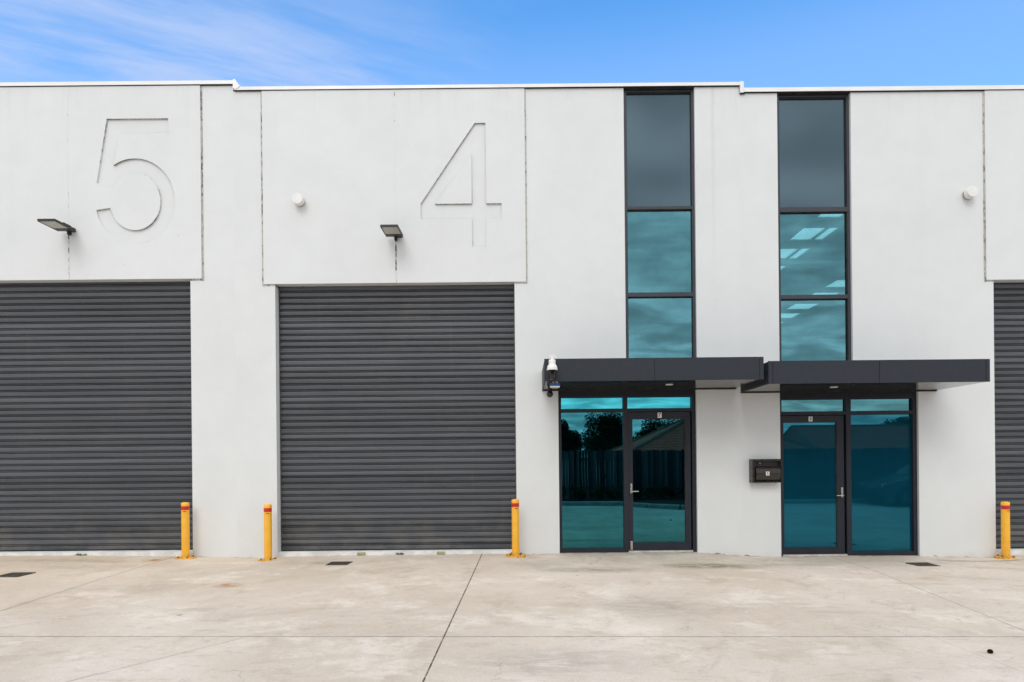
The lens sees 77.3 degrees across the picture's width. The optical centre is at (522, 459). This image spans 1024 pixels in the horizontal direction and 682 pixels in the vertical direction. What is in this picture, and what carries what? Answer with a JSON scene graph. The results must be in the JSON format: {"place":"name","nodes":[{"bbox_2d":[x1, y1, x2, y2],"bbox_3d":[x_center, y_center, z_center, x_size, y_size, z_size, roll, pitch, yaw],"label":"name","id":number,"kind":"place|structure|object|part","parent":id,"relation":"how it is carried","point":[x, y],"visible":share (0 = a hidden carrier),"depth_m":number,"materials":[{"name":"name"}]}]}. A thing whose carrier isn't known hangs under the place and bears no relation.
{"place":"outdoors","nodes":[
{"label":"outdoors","id":0,"kind":"place"},
{"bbox_2d":[0,552,1023,681],"bbox_3d":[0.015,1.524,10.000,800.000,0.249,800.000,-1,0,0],"label":"ground","id":1,"kind":"structure","parent":0,"point":[640,617],"depth_m":5.94,"materials":[{"name":"concrete"}]},
{"bbox_2d":[0,572,35,576],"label":"drain grate","id":2,"kind":"object","parent":1,"relation":"on","point":[16,574],"visible":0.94,"depth_m":8.30,"materials":[{"name":"metal"}]},
{"bbox_2d":[0,79,240,556],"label":"warehouse unit","id":3,"kind":"structure","parent":1,"relation":"on","point":[117,381],"depth_m":10.01,"materials":[{"name":"paint"}]},
{"bbox_2d":[37,219,75,235],"bbox_3d":[-7.064,-3.538,9.733,0.260,0.122,0.497,-1,0,0],"label":"floodlight","id":4,"kind":"object","parent":3,"relation":"attached to","point":[55,224],"visible":1,"depth_m":9.71,"materials":[{"name":"black metal"}]},
{"bbox_2d":[175,502,196,558],"bbox_3d":[-5.174,1.094,9.820,0.300,0.875,0.300,-1,0,0],"label":"bollard","id":5,"kind":"object","parent":1,"relation":"on","point":[185,531],"visible":0.99,"depth_m":9.78,"materials":[{"name":"yellow metal"}]},
{"bbox_2d":[258,504,277,560],"bbox_3d":[-3.882,1.118,9.755,0.300,0.875,0.300,-1,0,0],"label":"bollard","id":6,"kind":"object","parent":1,"relation":"on","point":[267,532],"visible":0.94,"depth_m":9.71,"materials":[{"name":"yellow metal"}]},
{"bbox_2d":[326,561,352,564],"bbox_3d":[-2.629,1.504,9.170,0.310,0.036,0.310,-1,0,0],"label":"drain grate","id":7,"kind":"object","parent":1,"relation":"on","point":[340,563],"visible":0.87,"depth_m":9.17,"materials":[{"name":"metal"}]},
{"bbox_2d":[233,81,763,557],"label":"warehouse unit","id":8,"kind":"structure","parent":1,"relation":"on","point":[391,395],"depth_m":10.00,"materials":[{"name":"paint"}]},
{"bbox_2d":[292,193,304,206],"bbox_3d":[-3.469,-4.017,9.916,0.166,0.166,0.139,-1,0,0],"label":"pipe cap","id":9,"kind":"object","parent":8,"relation":"attached to","point":[298,199],"visible":1,"depth_m":9.85,"materials":[{"name":"white plastic"}]},
{"bbox_2d":[380,224,402,240],"bbox_3d":[-1.981,-3.452,9.733,0.260,0.122,0.497,-1,0,0],"label":"floodlight","id":10,"kind":"object","parent":8,"relation":"attached to","point":[393,230],"visible":1,"depth_m":9.69,"materials":[{"name":"black metal"}]},
{"bbox_2d":[547,389,552,396],"bbox_3d":[0.415,-1.014,9.780,0.100,0.131,0.100,-1,0,0],"label":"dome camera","id":11,"kind":"object","parent":8,"relation":"attached to","point":[549,393],"visible":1,"depth_m":9.75,"materials":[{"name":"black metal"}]},
{"bbox_2d":[547,354,557,379],"bbox_3d":[0.402,-1.276,8.831,0.148,0.385,0.379,-1,0,0],"label":"security camera","id":12,"kind":"object","parent":8,"relation":"attached to","point":[552,369],"visible":0.99,"depth_m":8.67,"materials":[{"name":"white plastic"}]},
{"bbox_2d":[550,382,559,387],"bbox_3d":[0.451,-1.044,8.966,0.138,0.072,0.088,-1,0,0],"label":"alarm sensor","id":13,"kind":"object","parent":8,"relation":"attached to","point":[554,385],"visible":1,"depth_m":8.93,"materials":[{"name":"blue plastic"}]},
{"bbox_3d":[2.151,0.340,10.052,0.984,2.170,0.105,-1,0,0],"label":"glass door","id":14,"kind":"part","parent":8,"relation":"part of","materials":[{"name":"teal glass"}]},
{"bbox_2d":[623,90,695,357],"bbox_3d":[2.150,-3.479,10.093,1.103,4.633,0.095,-1,0,0],"label":"window","id":15,"kind":"structure","parent":8,"relation":"in","point":[659,124],"depth_m":10.09,"materials":[{"name":"glass"}]},
{"bbox_2d":[506,499,525,557],"bbox_3d":[-0.109,1.040,9.730,0.300,0.875,0.300,-1,0,0],"label":"bollard","id":16,"kind":"object","parent":1,"relation":"on","point":[514,553],"visible":1,"depth_m":9.68,"materials":[{"name":"yellow metal"}]},
{"bbox_2d":[739,85,1023,556],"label":"warehouse unit","id":17,"kind":"structure","parent":1,"relation":"on","point":[882,291],"depth_m":10.00,"materials":[{"name":"paint"}]},
{"bbox_2d":[749,459,781,482],"bbox_3d":[3.762,0.176,9.922,0.450,0.365,0.156,-1,0,0],"label":"letterbox","id":18,"kind":"object","parent":17,"relation":"attached to","point":[765,470],"visible":1,"depth_m":9.87,"materials":[{"name":"black metal"}]},
{"bbox_3d":[4.566,0.399,10.052,0.976,2.170,0.105,-1,0,0],"label":"glass door","id":19,"kind":"part","parent":17,"relation":"part of","materials":[{"name":"teal glass"}]},
{"bbox_2d":[777,95,850,360],"bbox_3d":[4.569,-3.420,10.093,1.140,4.588,0.095,-1,0,0],"label":"window","id":20,"kind":"structure","parent":17,"relation":"in","point":[813,130],"depth_m":10.09,"materials":[{"name":"glass"}]},
{"bbox_2d":[962,186,977,199],"bbox_3d":[6.946,-4.132,9.934,0.166,0.166,0.139,-1,0,0],"label":"pipe cap","id":21,"kind":"object","parent":17,"relation":"attached to","point":[971,192],"visible":1,"depth_m":9.87,"materials":[{"name":"white plastic"}]},
{"bbox_2d":[905,562,939,565],"bbox_3d":[5.614,1.488,8.980,0.310,0.036,0.310,-1,0,0],"label":"drain grate","id":22,"kind":"object","parent":1,"relation":"on","point":[921,563],"visible":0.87,"depth_m":9.01,"materials":[{"name":"metal"}]},
{"bbox_2d":[994,501,1016,558],"bbox_3d":[7.421,1.085,9.835,0.300,0.875,0.300,-1,0,11],"label":"bollard","id":23,"kind":"object","parent":1,"relation":"on","point":[1005,529],"visible":0.99,"depth_m":9.79,"materials":[{"name":"yellow metal"}]},
{"bbox_2d":[0,0,1023,87],"label":"sky","id":24,"kind":"structure","parent":0,"point":[757,43],"materials":[{"name":"blue"}]}
]}

